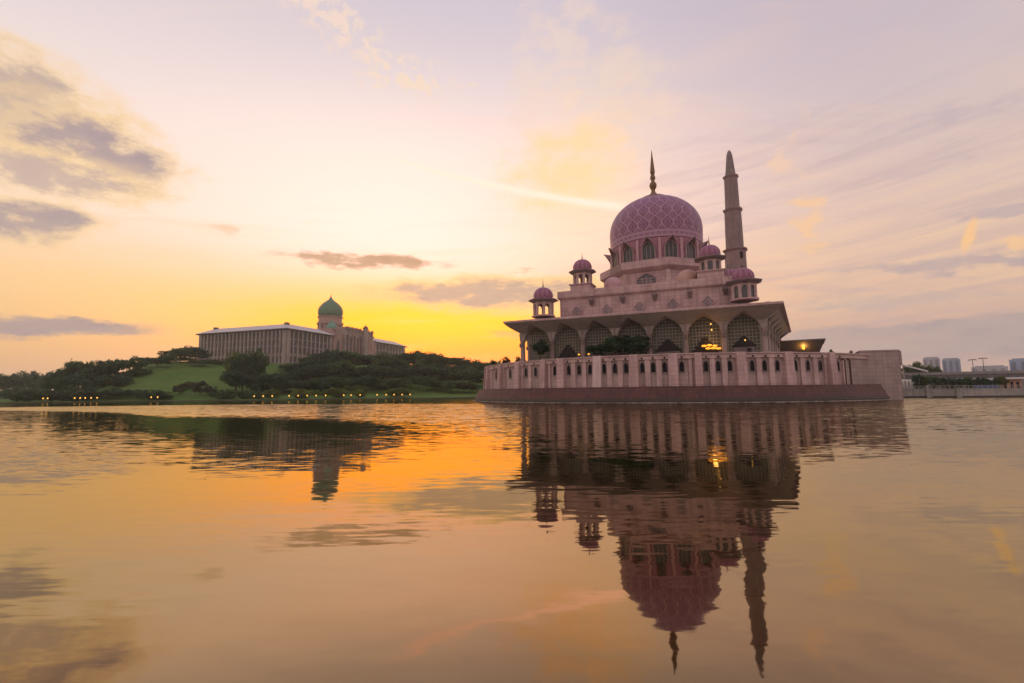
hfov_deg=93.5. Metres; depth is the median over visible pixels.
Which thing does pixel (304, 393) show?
hedge
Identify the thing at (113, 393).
shrub
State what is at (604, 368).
window
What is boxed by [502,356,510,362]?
shrub
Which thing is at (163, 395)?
shrub
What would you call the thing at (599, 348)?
tree
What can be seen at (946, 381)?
tree
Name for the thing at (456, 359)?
tree
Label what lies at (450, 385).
tree
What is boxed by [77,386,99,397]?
shrub
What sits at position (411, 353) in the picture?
tree
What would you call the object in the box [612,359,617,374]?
window
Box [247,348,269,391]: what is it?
tree
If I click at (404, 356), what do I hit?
tree
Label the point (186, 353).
tree
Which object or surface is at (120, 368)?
tree
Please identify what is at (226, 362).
tree
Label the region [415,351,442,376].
tree
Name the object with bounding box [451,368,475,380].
tree
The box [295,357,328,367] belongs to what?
tree
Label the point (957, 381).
tree
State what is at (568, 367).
window
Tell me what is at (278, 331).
window
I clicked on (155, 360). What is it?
tree
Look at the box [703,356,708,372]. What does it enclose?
window
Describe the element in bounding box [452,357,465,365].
tree
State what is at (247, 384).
tree
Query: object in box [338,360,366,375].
tree
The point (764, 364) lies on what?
window
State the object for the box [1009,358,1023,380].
apartment block
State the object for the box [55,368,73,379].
tree
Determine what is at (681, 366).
window
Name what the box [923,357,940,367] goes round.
apartment block
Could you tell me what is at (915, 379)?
tree
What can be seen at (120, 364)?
tree
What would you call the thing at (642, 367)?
window
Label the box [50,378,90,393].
tree
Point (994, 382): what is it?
tree
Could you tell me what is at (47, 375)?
tree
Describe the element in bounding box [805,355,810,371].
window
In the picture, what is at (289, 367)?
tree
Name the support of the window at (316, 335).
in the office building
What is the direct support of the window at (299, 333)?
in the office building
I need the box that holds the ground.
[0,361,991,402]
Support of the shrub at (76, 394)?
on the ground
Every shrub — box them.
[0,389,12,397]
[2,392,21,401]
[16,390,35,400]
[20,390,46,401]
[30,389,59,400]
[41,391,73,400]
[56,387,78,400]
[66,392,94,400]
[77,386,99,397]
[86,390,110,397]
[102,388,119,396]
[116,389,134,395]
[130,389,143,394]
[135,390,161,399]
[146,391,172,399]
[172,384,186,393]
[179,381,197,388]
[191,381,209,392]
[204,386,217,392]
[207,390,230,398]
[223,389,236,398]
[229,389,254,398]
[246,391,264,398]
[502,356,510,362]
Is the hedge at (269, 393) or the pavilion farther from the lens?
the hedge at (269, 393)
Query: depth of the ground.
262.61 m
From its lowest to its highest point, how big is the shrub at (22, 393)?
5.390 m
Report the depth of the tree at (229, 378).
235.85 m
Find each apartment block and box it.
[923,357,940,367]
[942,358,960,381]
[971,365,1008,379]
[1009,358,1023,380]
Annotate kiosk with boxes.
[1001,379,1022,387]
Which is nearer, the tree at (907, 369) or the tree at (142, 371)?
the tree at (907, 369)
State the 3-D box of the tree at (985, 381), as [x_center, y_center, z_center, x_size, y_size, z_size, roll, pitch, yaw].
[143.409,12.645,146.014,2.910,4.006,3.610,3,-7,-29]
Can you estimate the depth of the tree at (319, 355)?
313.81 m
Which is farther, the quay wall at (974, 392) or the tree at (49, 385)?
the tree at (49, 385)
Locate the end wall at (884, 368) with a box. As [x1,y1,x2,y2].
[855,349,903,399]
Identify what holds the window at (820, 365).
in the podium
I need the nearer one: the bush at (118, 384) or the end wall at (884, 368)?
the end wall at (884, 368)
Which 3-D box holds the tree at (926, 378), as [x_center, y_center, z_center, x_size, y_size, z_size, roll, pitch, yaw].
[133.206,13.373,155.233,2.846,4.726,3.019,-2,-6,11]
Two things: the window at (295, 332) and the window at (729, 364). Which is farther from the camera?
the window at (295, 332)
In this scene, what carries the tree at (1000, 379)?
on the ground
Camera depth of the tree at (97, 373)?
275.76 m
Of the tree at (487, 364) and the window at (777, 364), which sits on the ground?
the tree at (487, 364)
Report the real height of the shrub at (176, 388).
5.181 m
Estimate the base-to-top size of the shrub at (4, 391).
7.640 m
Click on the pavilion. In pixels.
(809, 345)
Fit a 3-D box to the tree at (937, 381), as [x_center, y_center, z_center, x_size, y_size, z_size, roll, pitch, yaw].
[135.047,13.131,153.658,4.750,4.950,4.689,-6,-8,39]
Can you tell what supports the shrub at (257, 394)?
on the ground
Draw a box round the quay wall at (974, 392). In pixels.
[903,388,1023,397]
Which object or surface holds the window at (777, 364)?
in the podium
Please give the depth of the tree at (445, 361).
337.81 m
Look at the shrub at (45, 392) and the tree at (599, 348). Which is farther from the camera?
the shrub at (45, 392)
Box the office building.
[196,296,406,363]
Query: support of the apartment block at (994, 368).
on the ground
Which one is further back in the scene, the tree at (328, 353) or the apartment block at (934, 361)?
the apartment block at (934, 361)
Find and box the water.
[0,397,1023,682]
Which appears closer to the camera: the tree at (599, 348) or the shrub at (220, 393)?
the tree at (599, 348)
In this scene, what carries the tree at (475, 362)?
on the ground
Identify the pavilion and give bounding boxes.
[780,338,825,351]
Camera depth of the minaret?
197.11 m
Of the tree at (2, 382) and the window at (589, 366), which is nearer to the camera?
the window at (589, 366)
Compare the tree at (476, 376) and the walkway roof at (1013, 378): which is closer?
the walkway roof at (1013, 378)
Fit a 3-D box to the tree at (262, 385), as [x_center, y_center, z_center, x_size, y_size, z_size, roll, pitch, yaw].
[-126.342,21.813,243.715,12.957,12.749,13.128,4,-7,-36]
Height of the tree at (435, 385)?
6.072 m
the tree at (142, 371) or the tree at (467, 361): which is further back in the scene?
the tree at (467, 361)
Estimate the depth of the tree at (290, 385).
258.71 m
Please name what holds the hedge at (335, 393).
on the ground
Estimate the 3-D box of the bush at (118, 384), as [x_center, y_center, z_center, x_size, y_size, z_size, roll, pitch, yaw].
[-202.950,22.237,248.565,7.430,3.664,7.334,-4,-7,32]
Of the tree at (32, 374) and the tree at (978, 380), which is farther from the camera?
the tree at (32, 374)
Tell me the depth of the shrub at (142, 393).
224.91 m
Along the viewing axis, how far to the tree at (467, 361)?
367.14 m
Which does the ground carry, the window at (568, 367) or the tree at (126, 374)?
the tree at (126, 374)
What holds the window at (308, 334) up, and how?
in the office building
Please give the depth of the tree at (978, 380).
146.52 m
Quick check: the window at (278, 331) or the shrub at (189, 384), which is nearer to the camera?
the shrub at (189, 384)
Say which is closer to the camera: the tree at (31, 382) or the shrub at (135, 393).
the shrub at (135, 393)
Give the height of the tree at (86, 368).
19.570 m
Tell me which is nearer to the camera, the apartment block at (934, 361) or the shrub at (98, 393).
the shrub at (98, 393)
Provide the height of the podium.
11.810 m
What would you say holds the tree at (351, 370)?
on the ground
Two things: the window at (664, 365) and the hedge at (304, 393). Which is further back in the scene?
the hedge at (304, 393)
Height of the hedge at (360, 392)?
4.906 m
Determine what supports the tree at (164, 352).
on the ground
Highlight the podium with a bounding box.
[473,351,891,403]
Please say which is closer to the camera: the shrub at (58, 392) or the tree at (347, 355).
the shrub at (58, 392)
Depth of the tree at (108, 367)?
273.22 m
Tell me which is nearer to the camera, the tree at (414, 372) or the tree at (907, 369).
the tree at (907, 369)
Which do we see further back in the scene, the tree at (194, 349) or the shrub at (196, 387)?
the tree at (194, 349)
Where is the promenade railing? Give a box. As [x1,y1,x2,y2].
[906,385,1023,388]
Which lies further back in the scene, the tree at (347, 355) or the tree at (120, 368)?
the tree at (347, 355)
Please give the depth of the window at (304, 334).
379.16 m
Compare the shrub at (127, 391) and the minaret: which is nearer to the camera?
the minaret
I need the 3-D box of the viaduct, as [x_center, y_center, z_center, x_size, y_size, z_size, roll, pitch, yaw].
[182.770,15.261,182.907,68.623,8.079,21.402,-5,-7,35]
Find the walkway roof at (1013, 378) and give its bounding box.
[991,377,1023,378]
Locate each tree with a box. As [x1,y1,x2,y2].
[0,373,18,398]
[4,376,29,389]
[12,370,38,390]
[24,372,44,389]
[34,372,50,387]
[39,370,65,389]
[47,378,67,391]
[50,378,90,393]
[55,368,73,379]
[61,358,83,373]
[77,361,95,375]
[80,380,109,387]
[91,362,106,375]
[93,360,120,375]
[98,375,134,385]
[112,358,125,375]
[115,359,134,371]
[121,372,137,375]
[122,355,149,375]
[127,368,153,375]
[148,357,163,367]
[157,350,181,355]
[157,354,179,367]
[168,347,192,361]
[177,345,208,355]
[186,359,213,364]
[190,351,213,358]
[218,369,248,388]
[222,350,240,390]
[229,350,257,390]
[237,374,254,388]
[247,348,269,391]
[249,373,271,393]
[258,372,290,387]
[278,364,302,369]
[284,380,298,391]
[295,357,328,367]
[304,353,326,359]
[306,377,342,391]
[323,348,345,363]
[332,350,360,363]
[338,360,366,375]
[339,367,367,377]
[355,354,376,365]
[370,351,400,366]
[392,363,428,377]
[393,352,416,362]
[408,350,423,364]
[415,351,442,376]
[429,380,451,388]
[435,353,454,367]
[440,380,474,389]
[445,365,465,370]
[448,357,459,364]
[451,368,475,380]
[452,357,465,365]
[457,358,474,366]
[459,369,483,382]
[459,383,482,389]
[462,359,487,368]
[474,363,490,370]
[485,359,500,366]
[532,338,550,354]
[585,343,611,354]
[601,334,623,354]
[618,335,653,353]
[901,364,912,386]
[909,361,925,372]
[911,374,925,388]
[920,376,930,386]
[923,364,933,371]
[927,375,944,388]
[932,366,942,371]
[942,376,956,388]
[949,377,961,388]
[959,376,975,388]
[969,377,983,384]
[979,377,992,384]
[987,377,999,387]
[994,376,1009,385]
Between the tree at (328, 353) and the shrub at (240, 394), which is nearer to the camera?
the shrub at (240, 394)
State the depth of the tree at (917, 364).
251.44 m
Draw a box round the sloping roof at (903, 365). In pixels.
[901,364,927,386]
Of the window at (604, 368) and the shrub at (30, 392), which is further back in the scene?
the shrub at (30, 392)
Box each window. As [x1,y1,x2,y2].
[277,331,278,352]
[294,332,296,352]
[299,333,300,353]
[303,334,305,353]
[307,334,309,354]
[312,335,313,353]
[316,335,317,353]
[523,364,527,377]
[566,361,570,375]
[577,360,581,375]
[588,360,591,374]
[602,359,606,374]
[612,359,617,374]
[624,358,628,373]
[640,357,644,373]
[650,357,655,373]
[662,357,667,372]
[679,356,684,372]
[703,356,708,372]
[715,355,720,372]
[727,355,732,371]
[749,355,755,371]
[762,355,767,371]
[775,355,780,371]
[794,355,798,371]
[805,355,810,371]
[818,355,823,371]
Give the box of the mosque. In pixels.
[503,150,790,360]
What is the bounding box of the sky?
[0,0,1023,397]
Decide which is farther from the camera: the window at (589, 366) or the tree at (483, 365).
the tree at (483, 365)
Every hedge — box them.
[260,388,281,398]
[288,389,317,398]
[319,388,348,397]
[350,388,366,397]
[384,387,413,396]
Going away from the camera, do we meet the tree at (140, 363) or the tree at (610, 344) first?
the tree at (610, 344)
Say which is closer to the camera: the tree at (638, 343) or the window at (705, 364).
the window at (705, 364)
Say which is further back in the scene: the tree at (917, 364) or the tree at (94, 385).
the tree at (94, 385)
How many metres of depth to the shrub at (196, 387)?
232.55 m
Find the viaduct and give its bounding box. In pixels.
[901,370,1023,387]
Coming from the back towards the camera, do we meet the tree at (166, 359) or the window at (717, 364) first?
the tree at (166, 359)
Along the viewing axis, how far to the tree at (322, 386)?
252.28 m
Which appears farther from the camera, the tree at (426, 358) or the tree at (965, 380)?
the tree at (426, 358)
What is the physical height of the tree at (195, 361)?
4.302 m
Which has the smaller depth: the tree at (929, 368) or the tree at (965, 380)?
the tree at (965, 380)
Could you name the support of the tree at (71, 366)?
on the ground
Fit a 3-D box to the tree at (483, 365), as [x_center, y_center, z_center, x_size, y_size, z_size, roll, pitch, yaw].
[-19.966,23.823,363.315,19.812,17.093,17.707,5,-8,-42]
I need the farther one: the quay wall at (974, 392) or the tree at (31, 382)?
the tree at (31, 382)
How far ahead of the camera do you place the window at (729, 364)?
93.53 m
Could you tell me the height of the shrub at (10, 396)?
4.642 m
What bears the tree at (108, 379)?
on the ground
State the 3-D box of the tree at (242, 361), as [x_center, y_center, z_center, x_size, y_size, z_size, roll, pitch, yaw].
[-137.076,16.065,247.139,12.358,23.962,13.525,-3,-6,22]
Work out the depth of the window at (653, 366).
96.19 m
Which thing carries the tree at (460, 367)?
on the ground
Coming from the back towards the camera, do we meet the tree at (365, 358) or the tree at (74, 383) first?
the tree at (365, 358)
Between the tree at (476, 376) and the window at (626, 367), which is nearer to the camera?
the window at (626, 367)
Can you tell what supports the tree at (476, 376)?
on the ground
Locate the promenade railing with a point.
(1007, 386)
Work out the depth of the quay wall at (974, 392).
122.54 m
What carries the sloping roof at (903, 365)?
on the ground
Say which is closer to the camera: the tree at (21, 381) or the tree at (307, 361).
the tree at (307, 361)
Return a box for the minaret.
[722,150,747,303]
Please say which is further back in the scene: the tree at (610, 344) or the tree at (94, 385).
the tree at (94, 385)
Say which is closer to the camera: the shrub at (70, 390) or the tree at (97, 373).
the shrub at (70, 390)
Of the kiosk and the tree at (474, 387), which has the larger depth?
the tree at (474, 387)
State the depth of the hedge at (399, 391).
230.62 m
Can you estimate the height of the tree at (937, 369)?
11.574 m
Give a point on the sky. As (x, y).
(172, 172)
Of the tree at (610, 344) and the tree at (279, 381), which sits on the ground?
the tree at (279, 381)
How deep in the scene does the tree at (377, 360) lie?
319.61 m
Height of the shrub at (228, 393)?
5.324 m
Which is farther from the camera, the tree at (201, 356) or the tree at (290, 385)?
the tree at (201, 356)
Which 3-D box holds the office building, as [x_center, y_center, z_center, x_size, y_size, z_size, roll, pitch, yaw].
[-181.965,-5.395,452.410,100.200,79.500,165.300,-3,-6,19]
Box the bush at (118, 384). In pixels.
[112,381,125,387]
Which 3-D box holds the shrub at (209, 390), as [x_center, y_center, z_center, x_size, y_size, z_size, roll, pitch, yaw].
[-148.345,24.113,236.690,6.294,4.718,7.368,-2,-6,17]
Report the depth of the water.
8.08 m
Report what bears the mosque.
on the podium
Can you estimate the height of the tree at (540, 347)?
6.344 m
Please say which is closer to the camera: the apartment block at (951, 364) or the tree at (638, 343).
the tree at (638, 343)
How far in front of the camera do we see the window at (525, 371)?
113.90 m
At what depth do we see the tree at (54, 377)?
251.56 m
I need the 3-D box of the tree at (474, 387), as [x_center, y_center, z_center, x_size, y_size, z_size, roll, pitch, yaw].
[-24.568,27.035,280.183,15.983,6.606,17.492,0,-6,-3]
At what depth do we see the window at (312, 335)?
388.15 m

